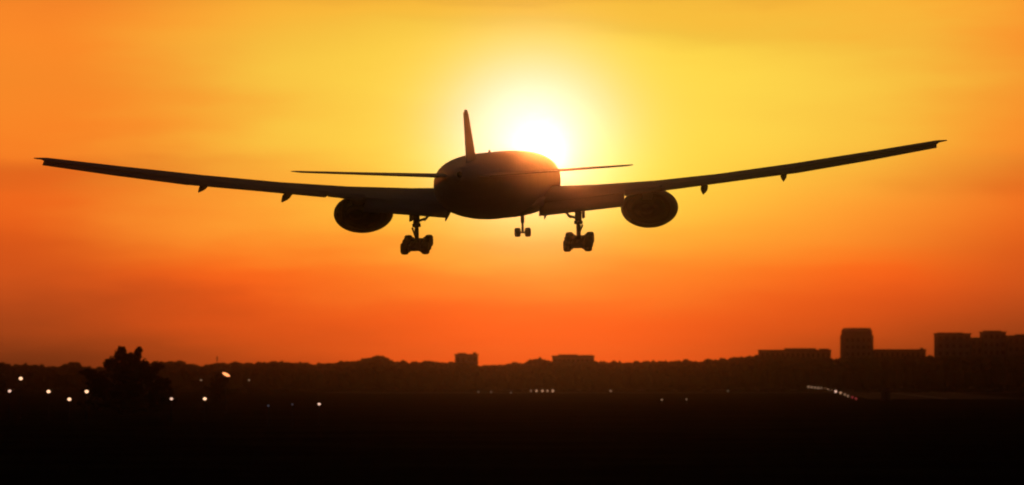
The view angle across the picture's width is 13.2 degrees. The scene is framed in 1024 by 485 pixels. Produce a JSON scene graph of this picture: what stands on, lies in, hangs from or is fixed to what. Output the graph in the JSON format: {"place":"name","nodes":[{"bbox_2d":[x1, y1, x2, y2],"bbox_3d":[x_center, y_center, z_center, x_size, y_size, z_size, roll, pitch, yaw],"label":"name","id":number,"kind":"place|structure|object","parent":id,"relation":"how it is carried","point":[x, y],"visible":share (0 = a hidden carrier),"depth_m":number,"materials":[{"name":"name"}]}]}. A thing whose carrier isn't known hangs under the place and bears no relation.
{"place":"outdoors","nodes":[
{"label":"outdoors","id":0,"kind":"place"},
{"bbox_2d":[454,352,478,365],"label":"office block","id":1,"kind":"structure","parent":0,"point":[470,359],"depth_m":1799.41,"materials":[{"name":"concrete"}]},
{"bbox_2d":[34,110,946,254],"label":"airliner","id":2,"kind":"object","parent":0,"point":[489,184],"visible":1,"depth_m":296.71,"materials":[{"name":"black paint"}]},
{"bbox_2d":[0,385,1023,484],"bbox_3d":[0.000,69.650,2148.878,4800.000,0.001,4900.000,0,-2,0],"label":"ground","id":3,"kind":"structure","parent":0,"point":[588,439],"depth_m":348.22,"materials":[{"name":"black plant"}]},
{"bbox_2d":[0,362,11,395],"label":"edge tree","id":4,"kind":"object","parent":3,"relation":"on","point":[3,385],"visible":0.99,"depth_m":1122.69,"materials":[{"name":"black plant"}]},
{"bbox_2d":[8,389,10,419],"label":"field lamp","id":5,"kind":"object","parent":3,"relation":"on","point":[9,390],"visible":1,"depth_m":499.62,"materials":[{"name":"metal"}]},
{"bbox_2d":[19,377,22,418],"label":"field lamp","id":6,"kind":"object","parent":3,"relation":"on","point":[20,379],"visible":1,"depth_m":519.64,"materials":[{"name":"metal"}]},
{"bbox_2d":[47,390,49,419],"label":"field lamp","id":7,"kind":"object","parent":3,"relation":"on","point":[48,391],"visible":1,"depth_m":499.62,"materials":[{"name":"metal"}]},
{"bbox_2d":[68,397,70,422],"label":"field lamp","id":8,"kind":"object","parent":3,"relation":"on","point":[69,399],"visible":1,"depth_m":469.63,"materials":[{"name":"metal"}]},
{"bbox_2d":[85,390,88,419],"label":"field lamp","id":9,"kind":"object","parent":3,"relation":"on","point":[86,391],"visible":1,"depth_m":499.62,"materials":[{"name":"metal"}]},
{"bbox_2d":[76,346,177,414],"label":"broad tree","id":10,"kind":"object","parent":3,"relation":"on","point":[127,391],"visible":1,"depth_m":568.33,"materials":[{"name":"black plant"}]},
{"bbox_2d":[170,397,172,421],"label":"field lamp","id":11,"kind":"object","parent":3,"relation":"on","point":[171,398],"visible":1,"depth_m":479.62,"materials":[{"name":"metal"}]},
{"bbox_2d":[203,397,206,421],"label":"field lamp","id":12,"kind":"object","parent":3,"relation":"on","point":[204,398],"visible":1,"depth_m":479.63,"materials":[{"name":"metal"}]},
{"bbox_2d":[204,372,235,400],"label":"round tree","id":13,"kind":"object","parent":3,"relation":"on","point":[216,386],"visible":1,"depth_m":883.01,"materials":[{"name":"black plant"}]},
{"bbox_2d":[0,354,1023,388],"bbox_3d":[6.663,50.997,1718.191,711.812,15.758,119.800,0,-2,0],"label":"woods","id":14,"kind":"object","parent":3,"relation":"on","point":[797,372],"visible":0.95,"depth_m":1678.02,"materials":[{"name":"black plant"}]},
{"bbox_2d":[0,387,1023,391],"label":"scrub","id":15,"kind":"object","parent":3,"relation":"on","point":[412,389],"visible":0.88,"depth_m":1390.54,"materials":[{"name":"black plant"}]},
{"bbox_2d":[758,348,831,387],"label":"apartment block","id":16,"kind":"structure","parent":3,"relation":"on","point":[813,353],"depth_m":1809.48,"materials":[{"name":"brick"}]},
{"bbox_2d":[840,328,872,357],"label":"tower block","id":17,"kind":"structure","parent":3,"relation":"on","point":[856,342],"depth_m":1819.80,"materials":[{"name":"concrete"}]},
{"bbox_2d":[880,389,890,399],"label":"equipment hut","id":18,"kind":"object","parent":3,"relation":"on","point":[885,394],"visible":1,"depth_m":902.72,"materials":[{"name":"concrete"}]},
{"bbox_2d":[884,392,887,399],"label":"door","id":19,"kind":"structure","parent":18,"relation":"in","point":[885,393],"depth_m":902.69,"materials":[{"name":"metal"}]},
{"bbox_2d":[873,348,926,387],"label":"terrace block","id":20,"kind":"structure","parent":3,"relation":"on","point":[920,352],"depth_m":1829.47,"materials":[{"name":"brick"}]},
{"bbox_2d":[818,389,1023,398],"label":"runway","id":21,"kind":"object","parent":3,"relation":"on","point":[903,395],"visible":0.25,"depth_m":1125.05,"materials":[{"name":"black asphalt"}]},
{"bbox_2d":[933,333,970,387],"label":"apartment block","id":22,"kind":"structure","parent":3,"relation":"on","point":[953,344],"depth_m":1819.61,"materials":[{"name":"concrete"}]},
{"bbox_2d":[971,337,982,387],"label":"link block","id":23,"kind":"structure","parent":3,"relation":"on","point":[976,346],"depth_m":1824.54,"materials":[{"name":"brick"}]},
{"bbox_2d":[979,331,1006,387],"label":"apartment block","id":24,"kind":"structure","parent":3,"relation":"on","point":[993,343],"depth_m":1826.61,"materials":[{"name":"concrete"}]},
{"bbox_2d":[1005,334,1023,356],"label":"apartment block","id":25,"kind":"structure","parent":3,"relation":"on","point":[1015,345],"depth_m":1819.58,"materials":[{"name":"brick"}]},
{"bbox_2d":[0,0,1023,367],"label":"sky","id":26,"kind":"structure","parent":0,"point":[908,248],"materials":[{"name":"orange"}]},
{"bbox_2d":[552,354,594,387],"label":"warehouse","id":27,"kind":"structure","parent":0,"point":[574,358],"depth_m":1799.41,"materials":[{"name":"brick"}]},
{"bbox_2d":[328,392,1012,392],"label":"taxiway","id":28,"kind":"structure","parent":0,"point":[658,392],"depth_m":1327.56,"materials":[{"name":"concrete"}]}
]}

